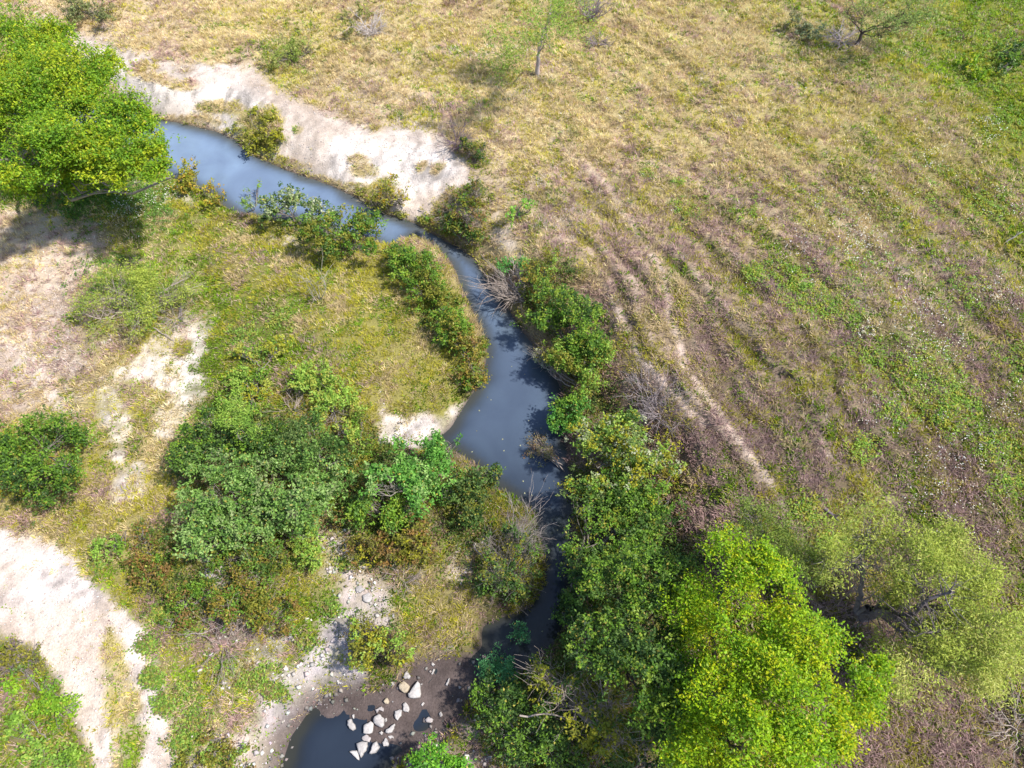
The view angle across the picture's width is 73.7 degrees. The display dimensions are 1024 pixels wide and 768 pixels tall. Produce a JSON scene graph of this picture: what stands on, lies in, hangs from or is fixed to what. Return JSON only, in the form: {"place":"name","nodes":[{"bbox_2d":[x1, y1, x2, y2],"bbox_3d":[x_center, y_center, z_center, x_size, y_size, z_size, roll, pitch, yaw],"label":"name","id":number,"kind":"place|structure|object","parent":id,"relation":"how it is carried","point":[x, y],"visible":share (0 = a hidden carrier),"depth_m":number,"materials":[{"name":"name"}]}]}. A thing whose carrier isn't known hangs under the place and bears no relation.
{"place":"outdoors","nodes":[
{"label":"outdoors","id":0,"kind":"place"},
{"bbox_2d":[0,91,572,767],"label":"water","id":1,"kind":"structure","parent":0,"point":[510,403],"depth_m":28.53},
{"bbox_2d":[506,620,530,644],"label":"shrub","id":2,"kind":"object","parent":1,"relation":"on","point":[517,632],"visible":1,"depth_m":23.38,"materials":[{"name":"green plant"}]},
{"bbox_2d":[0,0,1023,767],"bbox_3d":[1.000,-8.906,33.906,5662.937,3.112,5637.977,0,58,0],"label":"ground","id":3,"kind":"structure","parent":0,"point":[328,152],"depth_m":29.49,"materials":[{"name":"plant"}]},
{"bbox_2d":[0,636,45,677],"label":"shrub","id":4,"kind":"object","parent":3,"relation":"on","point":[17,657],"visible":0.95,"depth_m":21.99,"materials":[{"name":"green plant"}]},
{"bbox_2d":[0,660,84,733],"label":"shrub","id":5,"kind":"object","parent":3,"relation":"on","point":[49,702],"visible":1,"depth_m":21.55,"materials":[{"name":"green plant"}]},
{"bbox_2d":[0,701,84,767],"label":"shrub","id":6,"kind":"object","parent":3,"relation":"on","point":[17,717],"visible":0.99,"depth_m":20.81,"materials":[{"name":"green plant"}]},
{"bbox_2d":[0,403,99,510],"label":"shrub","id":7,"kind":"object","parent":3,"relation":"on","point":[15,461],"visible":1,"depth_m":24.82,"materials":[{"name":"green plant"}]},
{"bbox_2d":[54,0,116,26],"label":"shrub","id":8,"kind":"object","parent":3,"relation":"on","point":[101,14],"visible":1,"depth_m":40.63,"materials":[{"name":"green plant"}]},
{"bbox_2d":[0,0,185,213],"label":"leafy tree","id":9,"kind":"object","parent":3,"relation":"on","point":[36,67],"visible":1,"depth_m":29.48,"materials":[{"name":"green plant"}]},
{"bbox_2d":[6,164,196,331],"bbox_3d":[-18.870,-7.345,33.166,7.877,1.004,14.524,-33,64,-19],"label":"shrub","id":10,"kind":"object","parent":3,"relation":"on","point":[87,201],"visible":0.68,"depth_m":33.69,"materials":[{"name":"green plant"}]},
{"bbox_2d":[87,530,126,563],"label":"shrub","id":11,"kind":"object","parent":3,"relation":"on","point":[120,543],"visible":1,"depth_m":23.85,"materials":[{"name":"green plant"}]},
{"bbox_2d":[65,255,218,345],"bbox_3d":[-15.952,-3.880,29.513,6.240,2.510,4.568,-15,59,-9],"label":"shrub","id":12,"kind":"object","parent":3,"relation":"on","point":[144,310],"visible":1,"depth_m":29.42,"materials":[{"name":"green plant"}]},
{"bbox_2d":[120,520,180,594],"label":"shrub","id":13,"kind":"object","parent":3,"relation":"on","point":[148,560],"visible":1,"depth_m":23.72,"materials":[{"name":"green plant"}]},
{"bbox_2d":[145,298,198,336],"bbox_3d":[-14.876,-2.955,29.754,2.371,0.892,1.992,-19,60,-12],"label":"dead brush","id":14,"kind":"object","parent":3,"relation":"on","point":[180,311],"visible":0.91,"depth_m":29.91,"materials":[{"name":"grey plant"}]},
{"bbox_2d":[144,575,216,638],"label":"shrub","id":15,"kind":"object","parent":3,"relation":"on","point":[182,620],"visible":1,"depth_m":23.12,"materials":[{"name":"green plant"}]},
{"bbox_2d":[20,302,361,767],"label":"creeping vine","id":16,"kind":"object","parent":3,"relation":"on","point":[150,678],"visible":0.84,"depth_m":22.50,"materials":[{"name":"green plant"}]},
{"bbox_2d":[170,156,226,209],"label":"shrub","id":17,"kind":"object","parent":3,"relation":"on","point":[187,177],"visible":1,"depth_m":34.50,"materials":[{"name":"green plant"}]},
{"bbox_2d":[170,725,255,767],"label":"shrub","id":18,"kind":"object","parent":3,"relation":"on","point":[203,759],"visible":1,"depth_m":21.11,"materials":[{"name":"green plant"}]},
{"bbox_2d":[169,603,263,711],"bbox_3d":[-9.433,8.434,22.695,4.014,1.025,3.176,40,66,22],"label":"dead brush","id":19,"kind":"object","parent":3,"relation":"on","point":[222,660],"visible":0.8,"depth_m":22.67,"materials":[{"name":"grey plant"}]},
{"bbox_2d":[159,403,288,480],"bbox_3d":[-10.500,2.198,25.468,4.479,2.363,3.232,0,58,0],"label":"shrub","id":20,"kind":"object","parent":3,"relation":"on","point":[209,440],"visible":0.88,"depth_m":25.14,"materials":[{"name":"green plant"}]},
{"bbox_2d":[207,393,262,442],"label":"shrub","id":21,"kind":"object","parent":3,"relation":"on","point":[240,418],"visible":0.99,"depth_m":25.01,"materials":[{"name":"green plant"}]},
{"bbox_2d":[212,365,271,418],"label":"shrub","id":22,"kind":"object","parent":3,"relation":"on","point":[239,389],"visible":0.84,"depth_m":27.66,"materials":[{"name":"green plant"}]},
{"bbox_2d":[203,535,290,582],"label":"shrub","id":23,"kind":"object","parent":3,"relation":"on","point":[226,554],"visible":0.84,"depth_m":23.68,"materials":[{"name":"green plant"}]},
{"bbox_2d":[238,181,261,212],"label":"shrub","id":24,"kind":"object","parent":3,"relation":"on","point":[244,201],"visible":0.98,"depth_m":33.42,"materials":[{"name":"green plant"}]},
{"bbox_2d":[199,547,303,642],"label":"shrub","id":25,"kind":"object","parent":3,"relation":"on","point":[251,599],"visible":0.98,"depth_m":22.79,"materials":[{"name":"green plant"}]},
{"bbox_2d":[0,18,513,767],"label":"gravel","id":26,"kind":"structure","parent":3,"relation":"on","point":[308,708],"depth_m":23.17,"materials":[{"name":"stone"}]},
{"bbox_2d":[227,334,292,401],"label":"shrub","id":27,"kind":"object","parent":3,"relation":"on","point":[261,395],"visible":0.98,"depth_m":28.40,"materials":[{"name":"green plant"}]},
{"bbox_2d":[163,440,358,576],"bbox_3d":[-8.819,4.327,23.969,6.689,2.936,4.925,0,58,0],"label":"shrub","id":28,"kind":"object","parent":3,"relation":"on","point":[258,498],"visible":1,"depth_m":23.68,"materials":[{"name":"green plant"}]},
{"bbox_2d":[242,105,285,156],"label":"shrub","id":29,"kind":"object","parent":3,"relation":"on","point":[249,139],"visible":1,"depth_m":36.78,"materials":[{"name":"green plant"}]},
{"bbox_2d":[269,379,307,417],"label":"dead brush","id":30,"kind":"object","parent":3,"relation":"on","point":[296,404],"visible":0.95,"depth_m":27.59,"materials":[{"name":"grey plant"}]},
{"bbox_2d":[261,35,322,70],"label":"shrub","id":31,"kind":"object","parent":3,"relation":"on","point":[296,48],"visible":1,"depth_m":38.72,"materials":[{"name":"green plant"}]},
{"bbox_2d":[257,181,344,241],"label":"shrub","id":32,"kind":"object","parent":3,"relation":"on","point":[288,200],"visible":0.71,"depth_m":32.54,"materials":[{"name":"green plant"}]},
{"bbox_2d":[275,516,336,573],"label":"shrub","id":33,"kind":"object","parent":3,"relation":"on","point":[309,549],"visible":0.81,"depth_m":24.10,"materials":[{"name":"green plant"}]},
{"bbox_2d":[293,249,330,307],"bbox_3d":[-8.677,-4.448,29.538,1.925,2.974,1.918,0,58,0],"label":"bare sapling","id":34,"kind":"object","parent":3,"relation":"on","point":[306,278],"visible":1,"depth_m":29.98,"materials":[{"name":"plant"}]},
{"bbox_2d":[268,402,365,482],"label":"shrub","id":35,"kind":"object","parent":3,"relation":"on","point":[302,426],"visible":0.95,"depth_m":25.05,"materials":[{"name":"green plant"}]},
{"bbox_2d":[286,355,366,452],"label":"shrub","id":36,"kind":"object","parent":3,"relation":"on","point":[311,381],"visible":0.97,"depth_m":27.19,"materials":[{"name":"green plant"}]},
{"bbox_2d":[295,201,388,264],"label":"shrub","id":37,"kind":"object","parent":3,"relation":"on","point":[360,224],"visible":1,"depth_m":31.48,"materials":[{"name":"green plant"}]},
{"bbox_2d":[223,121,478,252],"bbox_3d":[-8.714,-10.580,35.490,17.375,0.881,1.329,27,62,16],"label":"shoreline sedge","id":38,"kind":"object","parent":3,"relation":"on","point":[403,215],"visible":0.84,"depth_m":35.40,"materials":[{"name":"green plant"}]},
{"bbox_2d":[331,3,375,38],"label":"shrub","id":39,"kind":"object","parent":3,"relation":"on","point":[360,10],"visible":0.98,"depth_m":41.03,"materials":[{"name":"green plant"}]},
{"bbox_2d":[328,461,383,529],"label":"shrub","id":40,"kind":"object","parent":3,"relation":"on","point":[354,496],"visible":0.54,"depth_m":24.81,"materials":[{"name":"green plant"}]},
{"bbox_2d":[329,402,386,475],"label":"shrub","id":41,"kind":"object","parent":3,"relation":"on","point":[368,450],"visible":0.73,"depth_m":26.44,"materials":[{"name":"green plant"}]},
{"bbox_2d":[334,1,386,43],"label":"dead brush","id":42,"kind":"object","parent":3,"relation":"on","point":[371,32],"visible":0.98,"depth_m":40.31,"materials":[{"name":"grey plant"}]},
{"bbox_2d":[356,741,367,757],"bbox_3d":[-4.801,11.837,22.151,0.361,0.454,0.466,-19,60,-11],"label":"boulder","id":43,"kind":"object","parent":3,"relation":"on","point":[362,746],"visible":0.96,"depth_m":21.99,"materials":[{"name":"stone"}]},
{"bbox_2d":[0,15,725,767],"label":"bank grass","id":44,"kind":"structure","parent":3,"relation":"on","point":[162,443],"depth_m":27.83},
{"bbox_2d":[363,721,373,733],"bbox_3d":[-4.703,11.290,22.418,0.334,0.336,0.379,0,58,0],"label":"boulder","id":45,"kind":"object","parent":3,"relation":"on","point":[368,728],"visible":0.99,"depth_m":22.29,"materials":[{"name":"stone"}]},
{"bbox_2d":[4,242,734,767],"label":"undergrowth","id":46,"kind":"object","parent":3,"relation":"on","point":[376,458],"visible":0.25,"depth_m":24.75,"materials":[{"name":"green plant"}]},
{"bbox_2d":[369,741,379,753],"bbox_3d":[-4.417,11.824,22.135,0.260,0.410,0.417,15,59,9],"label":"boulder","id":47,"kind":"object","parent":3,"relation":"on","point":[375,747],"visible":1,"depth_m":21.98,"materials":[{"name":"stone"}]},
{"bbox_2d":[373,714,384,727],"bbox_3d":[-4.350,11.094,22.470,0.431,0.374,0.320,32,63,18],"label":"boulder","id":48,"kind":"object","parent":3,"relation":"on","point":[379,720],"visible":1,"depth_m":22.34,"materials":[{"name":"stone"}]},
{"bbox_2d":[341,605,419,680],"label":"shrub","id":49,"kind":"object","parent":3,"relation":"on","point":[374,644],"visible":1,"depth_m":22.10,"materials":[{"name":"green plant"}]},
{"bbox_2d":[335,486,425,535],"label":"shrub","id":50,"kind":"object","parent":3,"relation":"on","point":[361,509],"visible":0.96,"depth_m":24.23,"materials":[{"name":"green plant"}]},
{"bbox_2d":[357,172,411,213],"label":"shrub","id":51,"kind":"object","parent":3,"relation":"on","point":[381,193],"visible":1,"depth_m":33.97,"materials":[{"name":"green plant"}]},
{"bbox_2d":[341,513,439,571],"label":"shrub","id":52,"kind":"object","parent":3,"relation":"on","point":[420,543],"visible":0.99,"depth_m":23.84,"materials":[{"name":"green plant"}]},
{"bbox_2d":[399,681,409,692],"bbox_3d":[-3.633,10.234,23.028,0.382,0.385,0.298,32,63,18],"label":"boulder","id":53,"kind":"object","parent":3,"relation":"on","point":[404,686],"visible":1,"depth_m":22.89,"materials":[{"name":"stone"}]},
{"bbox_2d":[381,559,428,595],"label":"dead brush","id":54,"kind":"object","parent":3,"relation":"on","point":[409,580],"visible":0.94,"depth_m":23.92,"materials":[{"name":"grey plant"}]},
{"bbox_2d":[383,239,433,292],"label":"shrub","id":55,"kind":"object","parent":3,"relation":"on","point":[404,255],"visible":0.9,"depth_m":30.68,"materials":[{"name":"green plant"}]},
{"bbox_2d":[408,681,420,698],"bbox_3d":[-3.267,10.300,22.984,0.441,0.381,0.550,0,58,0],"label":"boulder","id":56,"kind":"object","parent":3,"relation":"on","point":[415,692],"visible":1,"depth_m":22.81,"materials":[{"name":"stone"}]},
{"bbox_2d":[358,428,479,521],"bbox_3d":[-3.285,3.315,25.029,3.524,2.764,3.904,24,61,14],"label":"shrub","id":57,"kind":"object","parent":3,"relation":"on","point":[412,475],"visible":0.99,"depth_m":24.64,"materials":[{"name":"green plant"}]},
{"bbox_2d":[400,246,466,317],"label":"shrub","id":58,"kind":"object","parent":3,"relation":"on","point":[436,295],"visible":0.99,"depth_m":30.14,"materials":[{"name":"green plant"}]},
{"bbox_2d":[403,732,476,767],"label":"shrub","id":59,"kind":"object","parent":3,"relation":"on","point":[435,759],"visible":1,"depth_m":20.48,"materials":[{"name":"green plant"}]},
{"bbox_2d":[420,302,474,356],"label":"shrub","id":60,"kind":"object","parent":3,"relation":"on","point":[456,322],"visible":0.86,"depth_m":29.06,"materials":[{"name":"green plant"}]},
{"bbox_2d":[423,171,492,234],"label":"shrub","id":61,"kind":"object","parent":3,"relation":"on","point":[469,195],"visible":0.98,"depth_m":32.79,"materials":[{"name":"green plant"}]},
{"bbox_2d":[438,111,477,153],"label":"dead brush","id":62,"kind":"object","parent":3,"relation":"on","point":[453,142],"visible":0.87,"depth_m":35.18,"materials":[{"name":"grey plant"}]},
{"bbox_2d":[434,209,493,247],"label":"shrub","id":63,"kind":"object","parent":3,"relation":"on","point":[455,226],"visible":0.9,"depth_m":32.88,"materials":[{"name":"green plant"}]},
{"bbox_2d":[443,324,490,393],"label":"shrub","id":64,"kind":"object","parent":3,"relation":"on","point":[464,345],"visible":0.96,"depth_m":28.72,"materials":[{"name":"green plant"}]},
{"bbox_2d":[455,131,488,161],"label":"shrub","id":65,"kind":"object","parent":3,"relation":"on","point":[465,143],"visible":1,"depth_m":34.34,"materials":[{"name":"green plant"}]},
{"bbox_2d":[439,462,508,534],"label":"shrub","id":66,"kind":"object","parent":3,"relation":"on","point":[472,495],"visible":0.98,"depth_m":24.95,"materials":[{"name":"green plant"}]},
{"bbox_2d":[456,250,530,318],"bbox_3d":[-0.793,-4.592,30.758,3.635,1.938,3.718,0,58,0],"label":"dead brush","id":67,"kind":"object","parent":3,"relation":"on","point":[503,294],"visible":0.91,"depth_m":31.01,"materials":[{"name":"grey plant"}]},
{"bbox_2d":[474,641,519,686],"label":"shrub","id":68,"kind":"object","parent":3,"relation":"on","point":[503,669],"visible":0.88,"depth_m":22.31,"materials":[{"name":"green plant"}]},
{"bbox_2d":[465,513,548,611],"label":"shrub","id":69,"kind":"object","parent":3,"relation":"on","point":[513,582],"visible":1,"depth_m":23.35,"materials":[{"name":"green plant"}]},
{"bbox_2d":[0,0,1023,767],"bbox_3d":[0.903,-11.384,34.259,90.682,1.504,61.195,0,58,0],"label":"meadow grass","id":70,"kind":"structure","parent":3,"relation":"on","point":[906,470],"depth_m":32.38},
{"bbox_2d":[495,255,528,275],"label":"shrub","id":71,"kind":"object","parent":3,"relation":"on","point":[502,268],"visible":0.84,"depth_m":31.45,"materials":[{"name":"green plant"}]},
{"bbox_2d":[502,198,535,226],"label":"shrub","id":72,"kind":"object","parent":3,"relation":"on","point":[513,211],"visible":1,"depth_m":32.00,"materials":[{"name":"green plant"}]},
{"bbox_2d":[501,470,553,544],"bbox_3d":[0.648,4.650,24.515,2.188,2.579,3.878,0,58,0],"label":"dead brush","id":73,"kind":"object","parent":3,"relation":"on","point":[526,530],"visible":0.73,"depth_m":24.85,"materials":[{"name":"grey plant"}]},
{"bbox_2d":[466,664,602,767],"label":"shrub","id":74,"kind":"object","parent":3,"relation":"on","point":[508,697],"visible":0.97,"depth_m":20.68,"materials":[{"name":"green plant"}]},
{"bbox_2d":[520,711,575,719],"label":"fallen branch","id":75,"kind":"object","parent":74,"relation":"on","point":[542,714],"visible":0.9,"depth_m":20.50,"materials":[{"name":"wood"}]},
{"bbox_2d":[470,0,604,87],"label":"tree","id":76,"kind":"object","parent":3,"relation":"on","point":[553,15],"visible":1,"depth_m":32.29,"materials":[{"name":"green plant"}]},
{"bbox_2d":[514,239,562,306],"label":"shrub","id":77,"kind":"object","parent":3,"relation":"on","point":[548,269],"visible":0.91,"depth_m":30.21,"materials":[{"name":"green plant"}]},
{"bbox_2d":[523,431,564,471],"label":"shrub","id":78,"kind":"object","parent":3,"relation":"on","point":[544,449],"visible":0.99,"depth_m":27.53,"materials":[{"name":"brown plant"}]},
{"bbox_2d":[523,343,578,387],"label":"shrub","id":79,"kind":"object","parent":3,"relation":"on","point":[551,369],"visible":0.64,"depth_m":29.09,"materials":[{"name":"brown plant"}]},
{"bbox_2d":[96,1,1023,548],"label":"white flowers","id":80,"kind":"object","parent":3,"relation":"on","point":[856,273],"visible":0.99,"depth_m":29.42,"materials":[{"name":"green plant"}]},
{"bbox_2d":[510,274,612,363],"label":"shrub","id":81,"kind":"object","parent":3,"relation":"on","point":[576,337],"visible":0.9,"depth_m":28.68,"materials":[{"name":"green plant"}]},
{"bbox_2d":[545,385,591,437],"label":"shrub","id":82,"kind":"object","parent":3,"relation":"on","point":[557,418],"visible":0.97,"depth_m":27.32,"materials":[{"name":"green plant"}]},
{"bbox_2d":[550,493,606,647],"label":"shrub","id":83,"kind":"object","parent":3,"relation":"on","point":[568,601],"visible":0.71,"depth_m":22.98,"materials":[{"name":"green plant"}]},
{"bbox_2d":[513,616,644,767],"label":"shrub","id":84,"kind":"object","parent":3,"relation":"on","point":[603,730],"visible":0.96,"depth_m":20.15,"materials":[{"name":"green plant"}]},
{"bbox_2d":[541,338,618,398],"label":"shrub","id":85,"kind":"object","parent":3,"relation":"on","point":[583,373],"visible":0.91,"depth_m":27.87,"materials":[{"name":"green plant"}]},
{"bbox_2d":[571,0,617,22],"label":"dead brush","id":86,"kind":"object","parent":3,"relation":"on","point":[597,9],"visible":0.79,"depth_m":40.53,"materials":[{"name":"grey plant"}]},
{"bbox_2d":[580,28,618,50],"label":"dead brush","id":87,"kind":"object","parent":3,"relation":"on","point":[596,43],"visible":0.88,"depth_m":39.85,"materials":[{"name":"grey plant"}]},
{"bbox_2d":[549,647,652,763],"bbox_3d":[3.203,10.054,20.761,3.713,2.995,3.684,28,62,17],"label":"dead brush","id":88,"kind":"object","parent":3,"relation":"on","point":[622,704],"visible":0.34,"depth_m":21.29,"materials":[{"name":"brown plant"}]},
{"bbox_2d":[545,465,690,579],"bbox_3d":[3.588,5.029,24.203,4.293,2.580,4.442,24,61,14],"label":"shrub","id":89,"kind":"object","parent":3,"relation":"on","point":[643,522],"visible":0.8,"depth_m":23.92,"materials":[{"name":"green plant"}]},
{"bbox_2d":[555,405,687,505],"bbox_3d":[3.986,2.800,25.338,4.884,3.028,4.113,0,58,0],"label":"shrub","id":90,"kind":"object","parent":3,"relation":"on","point":[614,454],"visible":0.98,"depth_m":25.11,"materials":[{"name":"green plant"}]},
{"bbox_2d":[557,532,703,755],"bbox_3d":[3.461,8.054,20.790,4.344,5.506,6.270,0,58,0],"label":"dark tree","id":91,"kind":"object","parent":3,"relation":"on","point":[631,610],"visible":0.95,"depth_m":19.56,"materials":[{"name":"green plant"}]},
{"bbox_2d":[599,711,683,767],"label":"shrub","id":92,"kind":"object","parent":3,"relation":"on","point":[645,742],"visible":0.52,"depth_m":19.66,"materials":[{"name":"green plant"}]},
{"bbox_2d":[610,363,692,415],"bbox_3d":[5.396,0.037,26.852,3.401,1.639,2.496,0,58,0],"label":"dead brush","id":93,"kind":"object","parent":3,"relation":"on","point":[638,384],"visible":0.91,"depth_m":27.16,"materials":[{"name":"grey plant"}]},
{"bbox_2d":[629,365,697,440],"bbox_3d":[5.881,0.695,26.270,2.508,1.876,3.192,20,60,12],"label":"dead brush","id":94,"kind":"object","parent":3,"relation":"on","point":[655,415],"visible":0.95,"depth_m":26.55,"materials":[{"name":"grey plant"}]},
{"bbox_2d":[430,0,1023,558],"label":"broadleaf weeds","id":95,"kind":"object","parent":3,"relation":"on","point":[888,408],"visible":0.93,"depth_m":28.81,"materials":[{"name":"green plant"}]},
{"bbox_2d":[738,516,779,554],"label":"shrub","id":96,"kind":"object","parent":3,"relation":"on","point":[752,532],"visible":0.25,"depth_m":21.88,"materials":[{"name":"green plant"}]},
{"bbox_2d":[650,520,899,767],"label":"yellow green tree","id":97,"kind":"object","parent":3,"relation":"on","point":[780,730],"visible":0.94,"depth_m":17.14,"materials":[{"name":"green plant"}]},
{"bbox_2d":[718,491,840,595],"bbox_3d":[8.047,5.283,21.776,2.757,3.675,3.999,-23,61,-14],"label":"mesquite tree","id":98,"kind":"object","parent":3,"relation":"on","point":[787,552],"visible":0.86,"depth_m":20.89,"materials":[{"name":"green plant"}]},
{"bbox_2d":[784,8,826,40],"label":"shrub","id":99,"kind":"object","parent":3,"relation":"on","point":[795,20],"visible":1,"depth_m":39.65,"materials":[{"name":"green plant"}]},
{"bbox_2d":[821,11,865,50],"bbox_3d":[19.004,-20.254,39.418,3.744,1.300,2.805,-19,60,-11],"label":"dead brush","id":100,"kind":"object","parent":3,"relation":"on","point":[837,37],"visible":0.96,"depth_m":39.69,"materials":[{"name":"grey plant"}]},
{"bbox_2d":[789,474,916,616],"bbox_3d":[10.327,5.344,21.091,4.425,4.617,3.214,-22,61,-13],"label":"mesquite tree","id":101,"kind":"object","parent":3,"relation":"on","point":[858,610],"visible":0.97,"depth_m":20.08,"materials":[{"name":"green plant"}]},
{"bbox_2d":[835,0,953,63],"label":"spreading tree","id":102,"kind":"object","parent":3,"relation":"on","point":[903,16],"visible":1,"depth_m":37.10,"materials":[{"name":"green plant"}]},
{"bbox_2d":[848,496,1023,735],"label":"mesquite tree","id":103,"kind":"object","parent":3,"relation":"on","point":[987,668],"visible":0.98,"depth_m":18.83,"materials":[{"name":"green plant"}]},
{"bbox_2d":[955,52,994,81],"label":"shrub","id":104,"kind":"object","parent":3,"relation":"on","point":[973,60],"visible":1,"depth_m":37.69,"materials":[{"name":"green plant"}]},
{"bbox_2d":[970,674,1023,767],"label":"dead brush","id":105,"kind":"object","parent":3,"relation":"on","point":[1005,718],"visible":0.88,"depth_m":20.29,"materials":[{"name":"grey plant"}]},
{"bbox_2d":[992,35,1023,75],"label":"shrub","id":106,"kind":"object","parent":3,"relation":"on","point":[1010,60],"visible":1,"depth_m":38.01,"materials":[{"name":"green plant"}]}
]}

